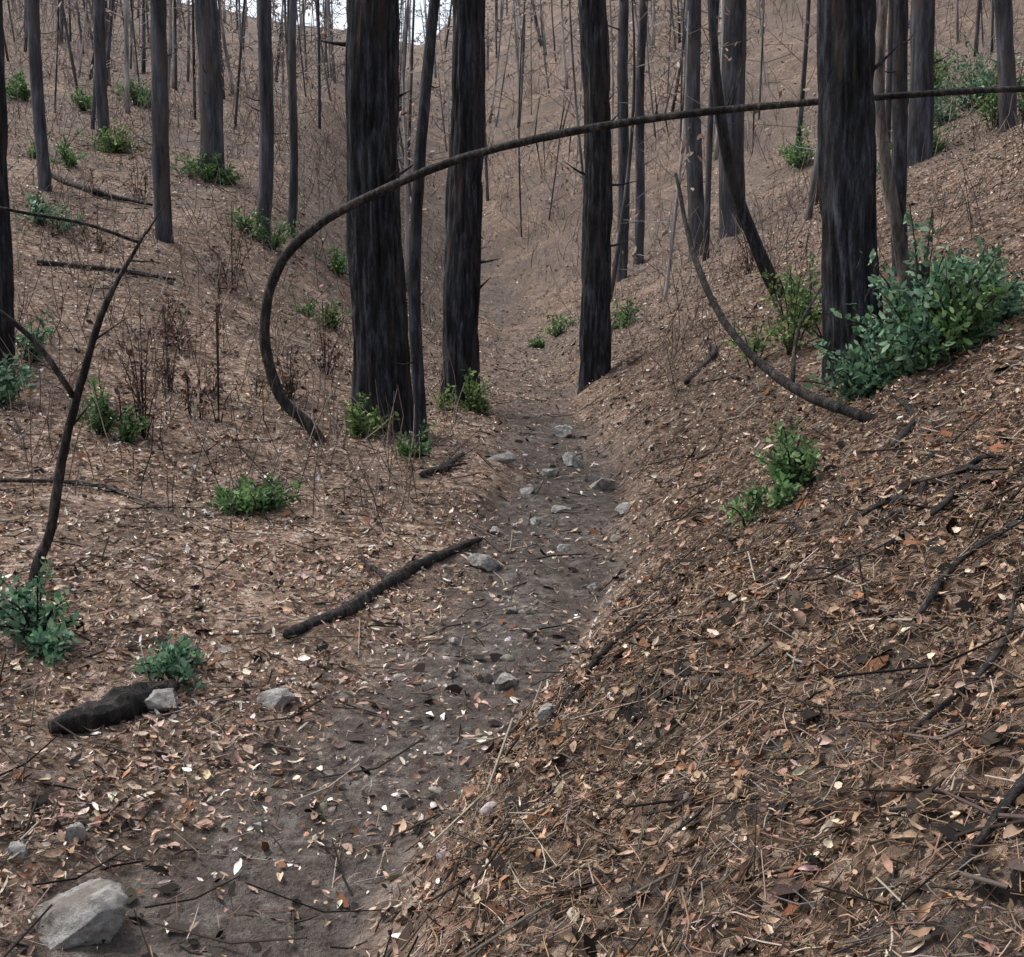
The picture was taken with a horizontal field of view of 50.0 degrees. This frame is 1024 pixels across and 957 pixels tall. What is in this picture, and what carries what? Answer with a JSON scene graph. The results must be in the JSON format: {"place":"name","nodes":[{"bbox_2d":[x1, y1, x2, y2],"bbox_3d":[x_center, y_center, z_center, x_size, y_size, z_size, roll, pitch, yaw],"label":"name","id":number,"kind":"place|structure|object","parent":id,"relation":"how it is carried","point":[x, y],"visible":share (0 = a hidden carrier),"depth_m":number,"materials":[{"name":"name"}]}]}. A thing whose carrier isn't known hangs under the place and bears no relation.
{"place":"outdoors","nodes":[
{"label":"outdoors","id":0,"kind":"place"},
{"bbox_2d":[182,0,452,44],"label":"sky","id":1,"kind":"structure","parent":0,"point":[418,25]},
{"bbox_2d":[0,0,1023,956],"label":"hillside ground","id":2,"kind":"structure","parent":0,"point":[500,278],"depth_m":5.53,"materials":[{"name":"brown soil"}]},
{"bbox_2d":[0,0,15,367],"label":"burnt tree","id":3,"kind":"object","parent":2,"relation":"on","point":[6,284],"visible":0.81,"depth_m":8.71,"materials":[{"name":"black wood"}]},
{"bbox_2d":[6,841,27,862],"bbox_3d":[-1.297,0.987,2.878,0.051,0.066,0.048,1,6,13],"label":"rock","id":4,"kind":"object","parent":2,"relation":"on","point":[14,847],"visible":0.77,"depth_m":2.87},
{"bbox_2d":[0,352,39,408],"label":"resprouting shrub","id":5,"kind":"object","parent":2,"relation":"on","point":[10,384],"visible":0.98,"depth_m":7.97,"materials":[{"name":"green plant"}]},
{"bbox_2d":[15,310,55,362],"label":"resprouting shrub","id":6,"kind":"object","parent":2,"relation":"on","point":[22,338],"visible":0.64,"depth_m":9.09,"materials":[{"name":"green plant"}]},
{"bbox_2d":[27,0,55,191],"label":"burnt tree","id":7,"kind":"object","parent":2,"relation":"on","point":[37,97],"visible":0.88,"depth_m":15.53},
{"bbox_2d":[5,69,92,110],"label":"resprouting shrub","id":8,"kind":"object","parent":2,"relation":"on","point":[21,87],"visible":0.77,"depth_m":23.35,"materials":[{"name":"green plant"}]},
{"bbox_2d":[11,185,87,233],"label":"resprouting shrub","id":9,"kind":"object","parent":2,"relation":"on","point":[36,205],"visible":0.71,"depth_m":13.66,"materials":[{"name":"green plant"}]},
{"bbox_2d":[24,136,87,167],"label":"resprouting shrub","id":10,"kind":"object","parent":2,"relation":"on","point":[68,159],"visible":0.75,"depth_m":17.53,"materials":[{"name":"green plant"}]},
{"bbox_2d":[0,478,154,502],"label":"fallen branch","id":11,"kind":"object","parent":2,"relation":"on","point":[17,480],"visible":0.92,"depth_m":6.47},
{"bbox_2d":[65,822,89,843],"bbox_3d":[-1.191,0.975,3.018,0.062,0.057,0.060,0,6,0],"label":"rock","id":12,"kind":"object","parent":2,"relation":"on","point":[77,829],"visible":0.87,"depth_m":3.00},
{"bbox_2d":[47,203,111,252],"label":"scorched shrub","id":13,"kind":"object","parent":2,"relation":"on","point":[97,239],"visible":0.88,"depth_m":13.05,"materials":[{"name":"brown plant"}]},
{"bbox_2d":[31,878,128,949],"bbox_3d":[-1.067,1.084,2.699,0.198,0.170,0.214,-5,8,-38],"label":"rock","id":14,"kind":"object","parent":2,"relation":"on","point":[91,911],"visible":0.93,"depth_m":2.65,"materials":[{"name":"stone"}]},
{"bbox_2d":[0,199,167,580],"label":"leaning dead sapling","id":15,"kind":"object","parent":2,"relation":"on","point":[54,504],"visible":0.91,"depth_m":4.87,"materials":[{"name":"wood"}]},
{"bbox_2d":[93,0,110,138],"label":"burnt tree","id":16,"kind":"object","parent":2,"relation":"on","point":[99,42],"visible":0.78,"depth_m":20.03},
{"bbox_2d":[52,172,152,205],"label":"fallen branch","id":17,"kind":"object","parent":2,"relation":"on","point":[96,191],"visible":0.81,"depth_m":15.95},
{"bbox_2d":[0,556,206,694],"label":"resprouting shrub","id":18,"kind":"object","parent":2,"relation":"on","point":[38,625],"visible":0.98,"depth_m":4.14,"materials":[{"name":"green plant"}]},
{"bbox_2d":[37,259,175,280],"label":"fallen branch","id":19,"kind":"object","parent":2,"relation":"on","point":[134,272],"visible":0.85,"depth_m":12.29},
{"bbox_2d":[66,121,151,153],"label":"resprouting shrub","id":20,"kind":"object","parent":2,"relation":"on","point":[111,144],"visible":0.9,"depth_m":19.61,"materials":[{"name":"green plant"}]},
{"bbox_2d":[76,376,149,442],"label":"resprouting shrub","id":21,"kind":"object","parent":2,"relation":"on","point":[127,430],"visible":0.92,"depth_m":7.63,"materials":[{"name":"green plant"}]},
{"bbox_2d":[48,679,179,734],"bbox_3d":[-1.342,0.780,3.746,0.120,0.134,0.472,4,7,33],"label":"charred log piece","id":22,"kind":"object","parent":2,"relation":"on","point":[113,706],"visible":0.93,"depth_m":3.68,"materials":[{"name":"wood"}]},
{"bbox_2d":[86,138,152,199],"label":"scorched shrub","id":23,"kind":"object","parent":2,"relation":"on","point":[146,184],"visible":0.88,"depth_m":16.15,"materials":[{"name":"brown plant"}]},
{"bbox_2d":[109,74,150,107],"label":"resprouting shrub","id":24,"kind":"object","parent":2,"relation":"on","point":[134,96],"visible":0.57,"depth_m":26.08,"materials":[{"name":"green plant"}]},
{"bbox_2d":[107,287,170,438],"bbox_3d":[-2.648,-0.797,7.707,0.297,1.075,0.427,5,8,38],"label":"scorched shrub","id":25,"kind":"object","parent":2,"relation":"on","point":[137,395],"visible":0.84,"depth_m":7.69,"materials":[{"name":"brown plant"}]},
{"bbox_2d":[130,0,176,242],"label":"burnt tree","id":26,"kind":"object","parent":2,"relation":"on","point":[160,158],"visible":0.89,"depth_m":14.04,"materials":[{"name":"wood"}]},
{"bbox_2d":[144,688,179,711],"bbox_3d":[-1.227,0.783,3.823,0.148,0.092,0.100,-2,6,-20],"label":"rock","id":27,"kind":"object","parent":2,"relation":"on","point":[165,698],"visible":0.78,"depth_m":3.80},
{"bbox_2d":[152,294,198,351],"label":"scorched shrub","id":28,"kind":"object","parent":2,"relation":"on","point":[172,331],"visible":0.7,"depth_m":10.49,"materials":[{"name":"brown plant"}]},
{"bbox_2d":[151,304,229,396],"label":"scorched shrub","id":29,"kind":"object","parent":2,"relation":"on","point":[169,379],"visible":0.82,"depth_m":9.29,"materials":[{"name":"brown plant"}]},
{"bbox_2d":[169,147,241,184],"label":"resprouting shrub","id":30,"kind":"object","parent":2,"relation":"on","point":[213,171],"visible":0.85,"depth_m":18.50,"materials":[{"name":"green plant"}]},
{"bbox_2d":[176,274,238,422],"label":"scorched shrub","id":31,"kind":"object","parent":2,"relation":"on","point":[184,375],"visible":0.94,"depth_m":8.56,"materials":[{"name":"brown plant"}]},
{"bbox_2d":[194,0,224,183],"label":"burnt tree","id":32,"kind":"object","parent":2,"relation":"on","point":[210,81],"visible":0.87,"depth_m":18.48,"materials":[{"name":"wood"}]},
{"bbox_2d":[201,204,266,290],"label":"scorched shrub","id":33,"kind":"object","parent":2,"relation":"on","point":[231,269],"visible":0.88,"depth_m":13.30,"materials":[{"name":"brown plant"}]},
{"bbox_2d":[206,472,312,515],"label":"resprouting shrub","id":34,"kind":"object","parent":2,"relation":"on","point":[252,498],"visible":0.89,"depth_m":6.50,"materials":[{"name":"green plant"}]},
{"bbox_2d":[225,207,298,249],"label":"resprouting shrub","id":35,"kind":"object","parent":2,"relation":"on","point":[261,232],"visible":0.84,"depth_m":15.96,"materials":[{"name":"green plant"}]},
{"bbox_2d":[243,0,286,237],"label":"burnt tree","id":36,"kind":"object","parent":2,"relation":"on","point":[266,164],"visible":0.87,"depth_m":16.26,"materials":[{"name":"wood"}]},
{"bbox_2d":[257,688,294,710],"bbox_3d":[-0.860,0.807,3.986,0.134,0.081,0.101,-4,7,-30],"label":"rock","id":37,"kind":"object","parent":2,"relation":"on","point":[277,698],"visible":0.91,"depth_m":3.96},
{"bbox_2d":[251,344,315,398],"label":"scorched shrub","id":38,"kind":"object","parent":2,"relation":"on","point":[293,374],"visible":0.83,"depth_m":9.82,"materials":[{"name":"brown plant"}]},
{"bbox_2d":[285,0,311,237],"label":"burnt tree","id":39,"kind":"object","parent":2,"relation":"on","point":[293,137],"visible":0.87,"depth_m":17.05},
{"bbox_2d":[288,299,351,329],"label":"resprouting shrub","id":40,"kind":"object","parent":2,"relation":"on","point":[333,321],"visible":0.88,"depth_m":13.84,"materials":[{"name":"green plant"}]},
{"bbox_2d":[291,228,348,275],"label":"resprouting shrub","id":41,"kind":"object","parent":2,"relation":"on","point":[339,266],"visible":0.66,"depth_m":16.88,"materials":[{"name":"green plant"}]},
{"bbox_2d":[301,299,352,375],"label":"scorched shrub","id":42,"kind":"object","parent":2,"relation":"on","point":[335,357],"visible":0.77,"depth_m":11.38,"materials":[{"name":"brown plant"}]},
{"bbox_2d":[317,0,414,435],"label":"burnt tree","id":43,"kind":"object","parent":2,"relation":"on","point":[376,268],"visible":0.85,"depth_m":9.03,"materials":[{"name":"black wood"}]},
{"bbox_2d":[340,391,400,438],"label":"resprouting shrub","id":44,"kind":"object","parent":2,"relation":"on","point":[355,425],"visible":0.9,"depth_m":8.94,"materials":[{"name":"green plant"}]},
{"bbox_2d":[283,537,482,639],"bbox_3d":[-0.713,0.479,5.544,0.421,0.190,2.044,2,6,22],"label":"fallen log","id":45,"kind":"object","parent":2,"relation":"on","point":[357,602],"visible":0.92,"depth_m":5.28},
{"bbox_2d":[66,282,724,932],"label":"trail pebbles","id":46,"kind":"object","parent":2,"relation":"on","point":[432,788],"visible":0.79,"depth_m":3.88,"materials":[{"name":"stone"}]},
{"bbox_2d":[393,419,434,458],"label":"resprouting shrub","id":47,"kind":"object","parent":2,"relation":"on","point":[425,447],"visible":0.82,"depth_m":8.32,"materials":[{"name":"green plant"}]},
{"bbox_2d":[392,0,439,455],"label":"burnt tree","id":48,"kind":"object","parent":2,"relation":"on","point":[416,347],"visible":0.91,"depth_m":8.22,"materials":[{"name":"black wood"}]},
{"bbox_2d":[419,451,466,477],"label":"fallen branch","id":49,"kind":"object","parent":2,"relation":"on","point":[446,466],"visible":0.91,"depth_m":7.91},
{"bbox_2d":[434,365,492,413],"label":"resprouting shrub","id":50,"kind":"object","parent":2,"relation":"on","point":[478,403],"visible":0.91,"depth_m":11.32,"materials":[{"name":"green plant"}]},
{"bbox_2d":[440,0,500,406],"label":"burnt tree","id":51,"kind":"object","parent":2,"relation":"on","point":[463,262],"visible":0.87,"depth_m":11.53,"materials":[{"name":"black wood"}]},
{"bbox_2d":[28,294,913,933],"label":"trail pebbles","id":52,"kind":"object","parent":2,"relation":"on","point":[516,716],"visible":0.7,"depth_m":4.50,"materials":[{"name":"stone"}]},
{"bbox_2d":[385,790,570,956],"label":"fallen branch","id":53,"kind":"object","parent":2,"relation":"on","point":[389,953],"visible":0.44,"depth_m":2.58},
{"bbox_2d":[468,553,502,571],"bbox_3d":[-0.143,0.454,5.875,0.192,0.121,0.166,0,6,0],"label":"rock","id":54,"kind":"object","parent":2,"relation":"on","point":[489,563],"visible":0.88,"depth_m":5.82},
{"bbox_2d":[3,0,993,302],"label":"distant burnt forest","id":55,"kind":"object","parent":2,"relation":"on","point":[175,12],"visible":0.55,"depth_m":30.35,"materials":[{"name":"charred bark"},{"name":"wood"}]},
{"bbox_2d":[488,451,517,463],"bbox_3d":[-0.074,-0.156,8.547,0.243,0.111,0.159,0,6,0],"label":"rock","id":56,"kind":"object","parent":2,"relation":"on","point":[507,457],"visible":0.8,"depth_m":8.49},
{"bbox_2d":[494,672,518,689],"bbox_3d":[-0.019,0.792,4.256,0.062,0.069,0.120,3,7,30],"label":"rock","id":57,"kind":"object","parent":2,"relation":"on","point":[505,680],"visible":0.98,"depth_m":4.23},
{"bbox_2d":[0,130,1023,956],"bbox_3d":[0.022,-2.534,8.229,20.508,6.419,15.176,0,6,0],"label":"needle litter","id":58,"kind":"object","parent":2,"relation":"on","point":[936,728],"visible":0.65,"depth_m":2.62,"materials":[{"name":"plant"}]},
{"bbox_2d":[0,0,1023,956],"bbox_3d":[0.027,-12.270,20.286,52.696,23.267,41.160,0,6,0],"label":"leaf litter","id":59,"kind":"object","parent":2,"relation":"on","point":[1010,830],"visible":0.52,"depth_m":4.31,"materials":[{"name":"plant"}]},
{"bbox_2d":[0,0,1023,531],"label":"dead brush","id":60,"kind":"object","parent":2,"relation":"on","point":[330,204],"visible":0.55,"depth_m":14.80,"materials":[{"name":"dry twigs"},{"name":"wood"}]},
{"bbox_2d":[0,111,1023,956],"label":"bark chips","id":61,"kind":"object","parent":2,"relation":"on","point":[998,893],"visible":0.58,"depth_m":3.01,"materials":[{"name":"bark"}]},
{"bbox_2d":[0,47,1023,956],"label":"fallen twigs","id":62,"kind":"object","parent":2,"relation":"on","point":[936,789],"depth_m":3.47,"materials":[{"name":"wood"}]},
{"bbox_2d":[90,224,942,930],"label":"trail pebbles","id":63,"kind":"object","parent":2,"relation":"on","point":[438,854],"visible":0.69,"depth_m":3.54,"materials":[{"name":"stone"}]},
{"bbox_2d":[535,703,553,719],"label":"rock","id":64,"kind":"object","parent":2,"relation":"on","point":[543,711],"visible":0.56,"depth_m":3.12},
{"bbox_2d":[526,310,579,348],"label":"resprouting shrub","id":65,"kind":"object","parent":2,"relation":"on","point":[556,326],"visible":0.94,"depth_m":20.00,"materials":[{"name":"green plant"}]},
{"bbox_2d":[550,425,572,437],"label":"rock","id":66,"kind":"object","parent":2,"relation":"on","point":[563,431],"visible":0.91,"depth_m":10.56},
{"bbox_2d":[133,349,993,956],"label":"trail pebbles","id":67,"kind":"object","parent":2,"relation":"on","point":[499,729],"visible":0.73,"depth_m":3.95,"materials":[{"name":"stone"}]},
{"bbox_2d":[562,452,582,466],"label":"rock","id":68,"kind":"object","parent":2,"relation":"on","point":[570,459],"visible":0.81,"depth_m":8.87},
{"bbox_2d":[564,0,638,394],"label":"burnt tree","id":69,"kind":"object","parent":2,"relation":"on","point":[595,337],"visible":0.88,"depth_m":12.63,"materials":[{"name":"black wood"}]},
{"bbox_2d":[589,477,615,489],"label":"rock","id":70,"kind":"object","parent":2,"relation":"on","point":[605,483],"visible":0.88,"depth_m":8.00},
{"bbox_2d":[615,502,629,516],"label":"rock","id":71,"kind":"object","parent":2,"relation":"on","point":[621,509],"visible":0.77,"depth_m":7.11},
{"bbox_2d":[611,296,644,330],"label":"resprouting shrub","id":72,"kind":"object","parent":2,"relation":"on","point":[626,316],"visible":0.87,"depth_m":16.60,"materials":[{"name":"green plant"}]},
{"bbox_2d":[608,0,650,282],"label":"burnt tree","id":73,"kind":"object","parent":2,"relation":"on","point":[622,79],"visible":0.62,"depth_m":22.77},
{"bbox_2d":[259,62,1023,443],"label":"arched burnt sapling","id":74,"kind":"object","parent":2,"relation":"on","point":[277,390],"visible":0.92,"depth_m":7.82,"materials":[{"name":"wood"}]},
{"bbox_2d":[633,0,656,265],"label":"burnt tree","id":75,"kind":"object","parent":2,"relation":"on","point":[640,164],"visible":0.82,"depth_m":23.58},
{"bbox_2d":[669,0,703,262],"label":"burnt tree","id":76,"kind":"object","parent":2,"relation":"on","point":[694,168],"visible":0.75,"depth_m":20.29,"materials":[{"name":"wood"}]},
{"bbox_2d":[683,339,723,384],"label":"fallen branch","id":77,"kind":"object","parent":2,"relation":"on","point":[708,359],"visible":0.84,"depth_m":9.96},
{"bbox_2d":[713,0,746,240],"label":"burnt tree","id":78,"kind":"object","parent":2,"relation":"on","point":[734,31],"visible":0.62,"depth_m":20.66,"materials":[{"name":"wood"}]},
{"bbox_2d":[708,0,787,299],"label":"bowed burnt tree","id":79,"kind":"object","parent":2,"relation":"on","point":[757,248],"visible":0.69,"depth_m":11.19,"materials":[{"name":"black wood"}]},
{"bbox_2d":[721,231,775,284],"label":"scorched shrub","id":80,"kind":"object","parent":2,"relation":"on","point":[748,270],"visible":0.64,"depth_m":14.63,"materials":[{"name":"brown plant"}]},
{"bbox_2d":[718,401,825,528],"bbox_3d":[1.149,-0.044,4.786,0.402,0.596,0.481,4,7,31],"label":"resprouting shrub","id":81,"kind":"object","parent":2,"relation":"on","point":[789,471],"visible":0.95,"depth_m":4.75,"materials":[{"name":"green plant"}]},
{"bbox_2d":[721,264,822,367],"bbox_3d":[2.201,-1.302,8.761,0.994,0.848,0.662,-3,7,-26],"label":"resprouting shrub","id":82,"kind":"object","parent":2,"relation":"on","point":[792,328],"visible":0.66,"depth_m":8.78,"materials":[{"name":"green plant"}]},
{"bbox_2d":[674,173,878,423],"bbox_3d":[1.433,-1.059,6.131,0.310,1.532,1.784,-4,7,-36],"label":"bowed dead branch","id":83,"kind":"object","parent":2,"relation":"on","point":[788,384],"visible":0.87,"depth_m":5.97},
{"bbox_2d":[731,252,821,350],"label":"resprouting shrub","id":84,"kind":"object","parent":2,"relation":"on","point":[804,291],"visible":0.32,"depth_m":9.24,"materials":[{"name":"green plant"}]},
{"bbox_2d":[774,116,816,168],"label":"resprouting shrub","id":85,"kind":"object","parent":2,"relation":"on","point":[791,153],"visible":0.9,"depth_m":24.28,"materials":[{"name":"green plant"}]},
{"bbox_2d":[762,512,833,582],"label":"fallen branch","id":86,"kind":"object","parent":2,"relation":"on","point":[770,575],"visible":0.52,"depth_m":3.61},
{"bbox_2d":[797,315,913,402],"bbox_3d":[1.946,-0.635,6.126,0.614,0.544,0.544,0,6,0],"label":"resprouting shrub","id":87,"kind":"object","parent":2,"relation":"on","point":[869,371],"visible":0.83,"depth_m":6.12,"materials":[{"name":"green plant"}]},
{"bbox_2d":[817,0,897,383],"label":"burnt tree","id":88,"kind":"object","parent":2,"relation":"on","point":[847,67],"visible":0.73,"depth_m":6.72,"materials":[{"name":"black wood"}]},
{"bbox_2d":[874,0,910,285],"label":"dead sapling","id":89,"kind":"object","parent":2,"relation":"on","point":[900,247],"visible":0.73,"depth_m":7.39,"materials":[{"name":"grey wood"}]},
{"bbox_2d":[780,454,1004,568],"bbox_3d":[1.133,0.106,3.264,0.667,0.353,0.325,0,6,0],"label":"fallen branch","id":90,"kind":"object","parent":2,"relation":"on","point":[971,465],"visible":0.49,"depth_m":3.30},
{"bbox_2d":[885,0,915,277],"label":"burnt tree","id":91,"kind":"object","parent":2,"relation":"on","point":[899,71],"visible":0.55,"depth_m":9.40,"materials":[{"name":"black wood"}]},
{"bbox_2d":[882,263,929,363],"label":"shrub","id":92,"kind":"object","parent":2,"relation":"on","point":[909,285],"visible":0.12,"depth_m":6.65,"materials":[{"name":"green plant"}]},
{"bbox_2d":[884,388,928,447],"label":"fallen branch","id":93,"kind":"object","parent":2,"relation":"on","point":[904,432],"visible":0.93,"depth_m":5.03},
{"bbox_2d":[811,202,1011,374],"bbox_3d":[2.335,-1.022,5.900,1.182,0.938,1.044,-2,6,-20],"label":"resprouting shrub","id":94,"kind":"object","parent":2,"relation":"on","point":[904,340],"visible":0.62,"depth_m":5.83,"materials":[{"name":"green plant"}]},
{"bbox_2d":[877,124,956,175],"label":"resprouting shrub","id":95,"kind":"object","parent":2,"relation":"on","point":[940,146],"visible":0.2,"depth_m":18.20,"materials":[{"name":"green plant"}]},
{"bbox_2d":[907,0,949,167],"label":"burnt tree","id":96,"kind":"object","parent":2,"relation":"on","point":[921,73],"visible":0.84,"depth_m":17.80,"materials":[{"name":"wood"}]},
{"bbox_2d":[884,465,986,549],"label":"fallen branch","id":97,"kind":"object","parent":2,"relation":"on","point":[942,504],"visible":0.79,"depth_m":3.05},
{"bbox_2d":[875,236,1012,374],"bbox_3d":[2.298,-0.922,5.909,0.600,0.750,0.737,-2,6,-15],"label":"resprouting shrub","id":98,"kind":"object","parent":2,"relation":"on","point":[957,330],"visible":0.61,"depth_m":5.75,"materials":[{"name":"green plant"}]},
{"bbox_2d":[908,34,995,103],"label":"resprouting shrub","id":99,"kind":"object","parent":2,"relation":"on","point":[938,73],"visible":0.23,"depth_m":24.80,"materials":[{"name":"green plant"}]},
{"bbox_2d":[908,34,1023,125],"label":"resprouting shrub","id":100,"kind":"object","parent":2,"relation":"on","point":[963,100],"visible":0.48,"depth_m":21.38,"materials":[{"name":"green plant"}]},
{"bbox_2d":[910,569,1022,731],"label":"fallen branch","id":101,"kind":"object","parent":2,"relation":"on","point":[983,668],"visible":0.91,"depth_m":2.12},
{"bbox_2d":[913,514,1023,621],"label":"fallen branch","id":102,"kind":"object","parent":2,"relation":"on","point":[932,593],"visible":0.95,"depth_m":2.58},
{"bbox_2d":[935,237,1023,332],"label":"resprouting shrub","id":103,"kind":"object","parent":2,"relation":"on","point":[1009,309],"visible":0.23,"depth_m":6.14,"materials":[{"name":"green plant"}]},
{"bbox_2d":[957,773,1023,871],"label":"fallen branch","id":104,"kind":"object","parent":2,"relation":"on","point":[1015,791],"visible":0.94,"depth_m":1.59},
{"bbox_2d":[967,65,1023,129],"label":"resprouting shrub","id":105,"kind":"object","parent":2,"relation":"on","point":[994,110],"visible":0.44,"depth_m":17.07,"materials":[{"name":"green plant"}]},
{"bbox_2d":[988,0,1020,133],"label":"burnt tree","id":106,"kind":"object","parent":2,"relation":"on","point":[1005,61],"visible":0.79,"depth_m":16.34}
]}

